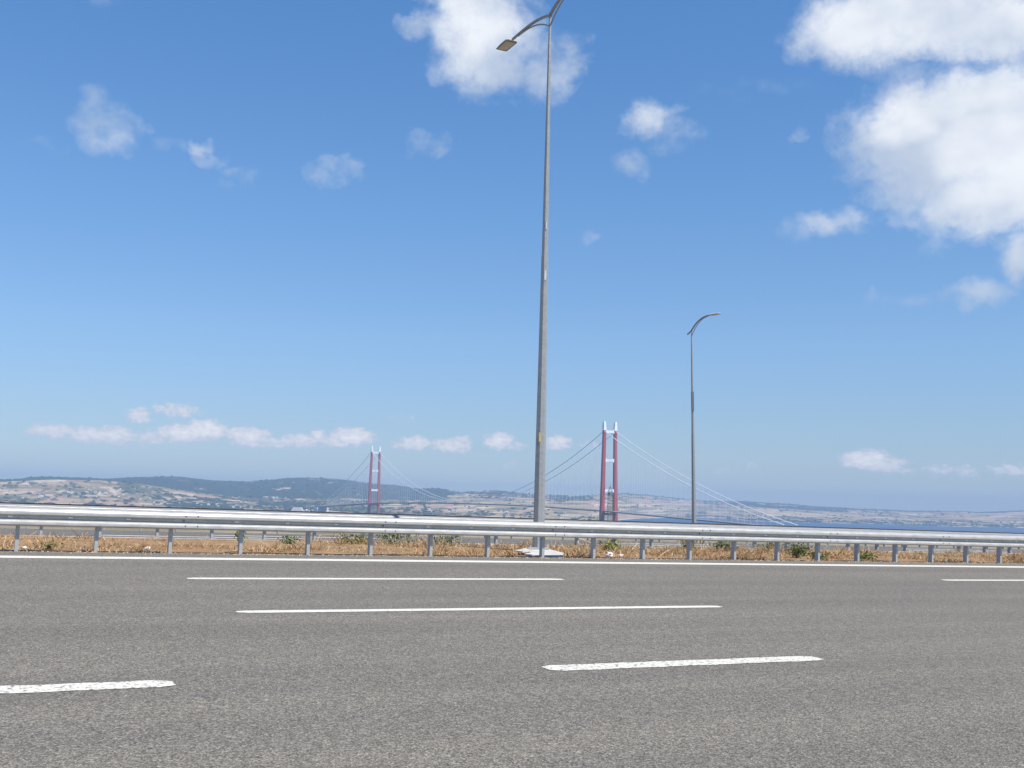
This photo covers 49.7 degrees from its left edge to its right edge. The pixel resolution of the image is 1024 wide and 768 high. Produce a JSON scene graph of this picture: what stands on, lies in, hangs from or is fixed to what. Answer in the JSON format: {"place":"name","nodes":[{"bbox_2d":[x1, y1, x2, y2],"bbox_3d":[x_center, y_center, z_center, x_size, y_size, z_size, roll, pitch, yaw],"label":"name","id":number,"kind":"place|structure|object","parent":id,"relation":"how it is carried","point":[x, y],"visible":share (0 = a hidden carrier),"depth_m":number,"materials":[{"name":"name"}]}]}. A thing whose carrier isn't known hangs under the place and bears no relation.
{"place":"outdoors","nodes":[
{"label":"outdoors","id":0,"kind":"place"},
{"bbox_2d":[0,551,1023,767],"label":"road","id":1,"kind":"structure","parent":0,"point":[142,660],"depth_m":9.55,"materials":[{"name":"grey asphalt"}]},
{"bbox_2d":[0,476,1023,527],"bbox_3d":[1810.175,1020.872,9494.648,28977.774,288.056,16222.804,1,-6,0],"label":"shore","id":2,"kind":"structure","parent":0,"point":[220,488],"depth_m":8549.59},
{"bbox_2d":[291,507,303,510],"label":"storage building","id":3,"kind":"structure","parent":2,"relation":"on","point":[297,508],"depth_m":5876.63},
{"bbox_2d":[0,476,1023,526],"bbox_3d":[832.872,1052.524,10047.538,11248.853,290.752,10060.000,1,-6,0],"label":"woodland","id":4,"kind":"object","parent":2,"relation":"on","point":[407,509],"visible":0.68,"depth_m":7633.22,"materials":[{"name":"green plant"}]},
{"bbox_2d":[0,527,1023,563],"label":"median ground","id":5,"kind":"structure","parent":0,"point":[253,544],"depth_m":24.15,"materials":[{"name":"brown plant"}]},
{"bbox_2d":[39,541,62,549],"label":"weed bush","id":6,"kind":"object","parent":5,"relation":"on","point":[50,544],"visible":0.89,"depth_m":19.81,"materials":[{"name":"green plant"}]},
{"bbox_2d":[234,531,247,550],"bbox_3d":[-5.215,3.024,21.285,0.274,0.546,0.282,2,-6,-9],"label":"tall weed","id":7,"kind":"object","parent":5,"relation":"on","point":[237,535],"visible":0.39,"depth_m":21.25,"materials":[{"name":"green plant"}]},
{"bbox_2d":[277,535,300,543],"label":"weed bush","id":8,"kind":"object","parent":5,"relation":"on","point":[288,541],"visible":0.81,"depth_m":25.29,"materials":[{"name":"green plant"}]},
{"bbox_2d":[333,533,367,543],"bbox_3d":[-3.839,3.697,26.548,1.035,0.395,0.684,5,-6,-27],"label":"weed bush","id":9,"kind":"object","parent":5,"relation":"on","point":[358,538],"visible":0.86,"depth_m":26.57,"materials":[{"name":"green plant"}]},
{"bbox_2d":[365,533,419,543],"bbox_3d":[-2.969,3.775,27.608,1.640,0.522,1.510,0,-6,10],"label":"weed bush","id":10,"kind":"object","parent":5,"relation":"on","point":[393,536],"visible":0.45,"depth_m":27.43,"materials":[{"name":"green plant"}]},
{"bbox_2d":[434,535,462,542],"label":"weed bush","id":11,"kind":"object","parent":5,"relation":"on","point":[451,537],"visible":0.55,"depth_m":28.32,"materials":[{"name":"green plant"}]},
{"bbox_2d":[0,507,1023,562],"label":"guardrail","id":12,"kind":"object","parent":5,"relation":"on","point":[17,517],"visible":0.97,"depth_m":22.84,"materials":[{"name":"metal"}]},
{"bbox_2d":[1,550,1022,563],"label":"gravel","id":13,"kind":"structure","parent":5,"relation":"on","point":[831,561],"depth_m":22.81,"materials":[{"name":"gravel"}]},
{"bbox_2d":[0,502,1023,552],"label":"guardrail","id":14,"kind":"object","parent":5,"relation":"on","point":[165,509],"visible":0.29,"depth_m":29.98,"materials":[{"name":"metal"}]},
{"bbox_2d":[21,535,1020,553],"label":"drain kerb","id":15,"kind":"structure","parent":5,"relation":"on","point":[400,542],"depth_m":26.24,"materials":[{"name":"concrete"}]},
{"bbox_2d":[523,548,563,556],"bbox_3d":[0.706,3.966,25.174,0.950,0.346,2.446,2,-6,-1],"label":"concrete pad","id":16,"kind":"object","parent":5,"relation":"on","point":[551,553],"visible":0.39,"depth_m":24.65,"materials":[{"name":"white concrete"}]},
{"bbox_2d":[514,549,531,552],"bbox_3d":[0.271,3.729,24.741,0.298,0.054,1.041,-1,-6,19],"label":"broken slab","id":17,"kind":"object","parent":16,"relation":"on","point":[524,550],"depth_m":24.54,"materials":[{"name":"concrete"}]},
{"bbox_2d":[496,0,563,549],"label":"street lamp","id":18,"kind":"object","parent":16,"relation":"on","point":[507,44],"visible":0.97,"depth_m":26.67,"materials":[{"name":"metal"}]},
{"bbox_2d":[598,539,621,552],"bbox_3d":[2.451,3.978,27.345,0.654,0.491,0.530,5,-6,-27],"label":"weed bush","id":19,"kind":"object","parent":5,"relation":"on","point":[608,544],"visible":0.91,"depth_m":27.29,"materials":[{"name":"green plant"}]},
{"bbox_2d":[671,540,702,549],"bbox_3d":[4.909,4.427,30.587,0.987,0.454,0.844,5,-6,-27],"label":"weed bush","id":20,"kind":"object","parent":5,"relation":"on","point":[693,546],"visible":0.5,"depth_m":30.55,"materials":[{"name":"green plant"}]},
{"bbox_2d":[708,541,730,551],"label":"weed bush","id":21,"kind":"object","parent":5,"relation":"on","point":[720,544],"visible":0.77,"depth_m":30.31,"materials":[{"name":"green plant"}]},
{"bbox_2d":[754,542,785,551],"bbox_3d":[7.331,4.641,31.551,0.865,0.414,0.610,3,-6,-14],"label":"weed bush","id":22,"kind":"object","parent":5,"relation":"on","point":[767,546],"visible":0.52,"depth_m":31.46,"materials":[{"name":"green plant"}]},
{"bbox_2d":[783,543,814,557],"bbox_3d":[7.370,4.289,28.545,1.093,0.513,0.698,7,-9,-44],"label":"weed bush","id":23,"kind":"object","parent":5,"relation":"on","point":[797,550],"visible":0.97,"depth_m":28.46,"materials":[{"name":"green plant"}]},
{"bbox_2d":[806,550,838,559],"bbox_3d":[7.792,4.367,28.046,0.737,0.286,0.946,-4,-8,42],"label":"weed bush","id":24,"kind":"object","parent":5,"relation":"on","point":[822,557],"visible":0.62,"depth_m":27.96,"materials":[{"name":"green plant"}]},
{"bbox_2d":[850,550,877,559],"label":"weed bush","id":25,"kind":"object","parent":5,"relation":"on","point":[866,555],"visible":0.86,"depth_m":28.90,"materials":[{"name":"green plant"}]},
{"bbox_2d":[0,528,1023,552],"bbox_3d":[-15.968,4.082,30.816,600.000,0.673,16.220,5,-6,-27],"label":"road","id":26,"kind":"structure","parent":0,"point":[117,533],"depth_m":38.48,"materials":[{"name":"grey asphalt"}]},
{"bbox_2d":[0,525,1023,548],"bbox_3d":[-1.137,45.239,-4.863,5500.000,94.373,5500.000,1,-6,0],"label":"hillside","id":27,"kind":"structure","parent":0,"point":[183,530],"depth_m":529.10,"materials":[{"name":"plant"}]},
{"bbox_2d":[26,526,1019,548],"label":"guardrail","id":28,"kind":"object","parent":27,"relation":"on","point":[27,527],"visible":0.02,"depth_m":51.60,"materials":[{"name":"metal"}]},
{"bbox_2d":[607,484,612,520],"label":"lattice mast","id":29,"kind":"object","parent":27,"relation":"on","point":[609,493],"visible":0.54,"depth_m":698.59,"materials":[{"name":"metal"}]},
{"bbox_2d":[687,313,721,541],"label":"street lamp","id":30,"kind":"object","parent":27,"relation":"on","point":[693,458],"visible":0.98,"depth_m":55.02,"materials":[{"name":"metal"}]},
{"bbox_2d":[0,0,1023,511],"label":"sky","id":31,"kind":"structure","parent":0,"point":[241,240],"materials":[{"name":"blue"}]},
{"bbox_2d":[618,517,1023,532],"bbox_3d":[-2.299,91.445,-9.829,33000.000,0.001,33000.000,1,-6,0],"label":"water","id":32,"kind":"structure","parent":0,"point":[938,528],"depth_m":7191.08,"materials":[{"name":"blue liquid"}]},
{"bbox_2d":[288,421,796,525],"bbox_3d":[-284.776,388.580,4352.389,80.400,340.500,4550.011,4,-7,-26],"label":"suspension bridge","id":33,"kind":"structure","parent":32,"relation":"in","point":[603,490],"depth_m":3220.63,"materials":[{"name":"red metal"}]}
]}

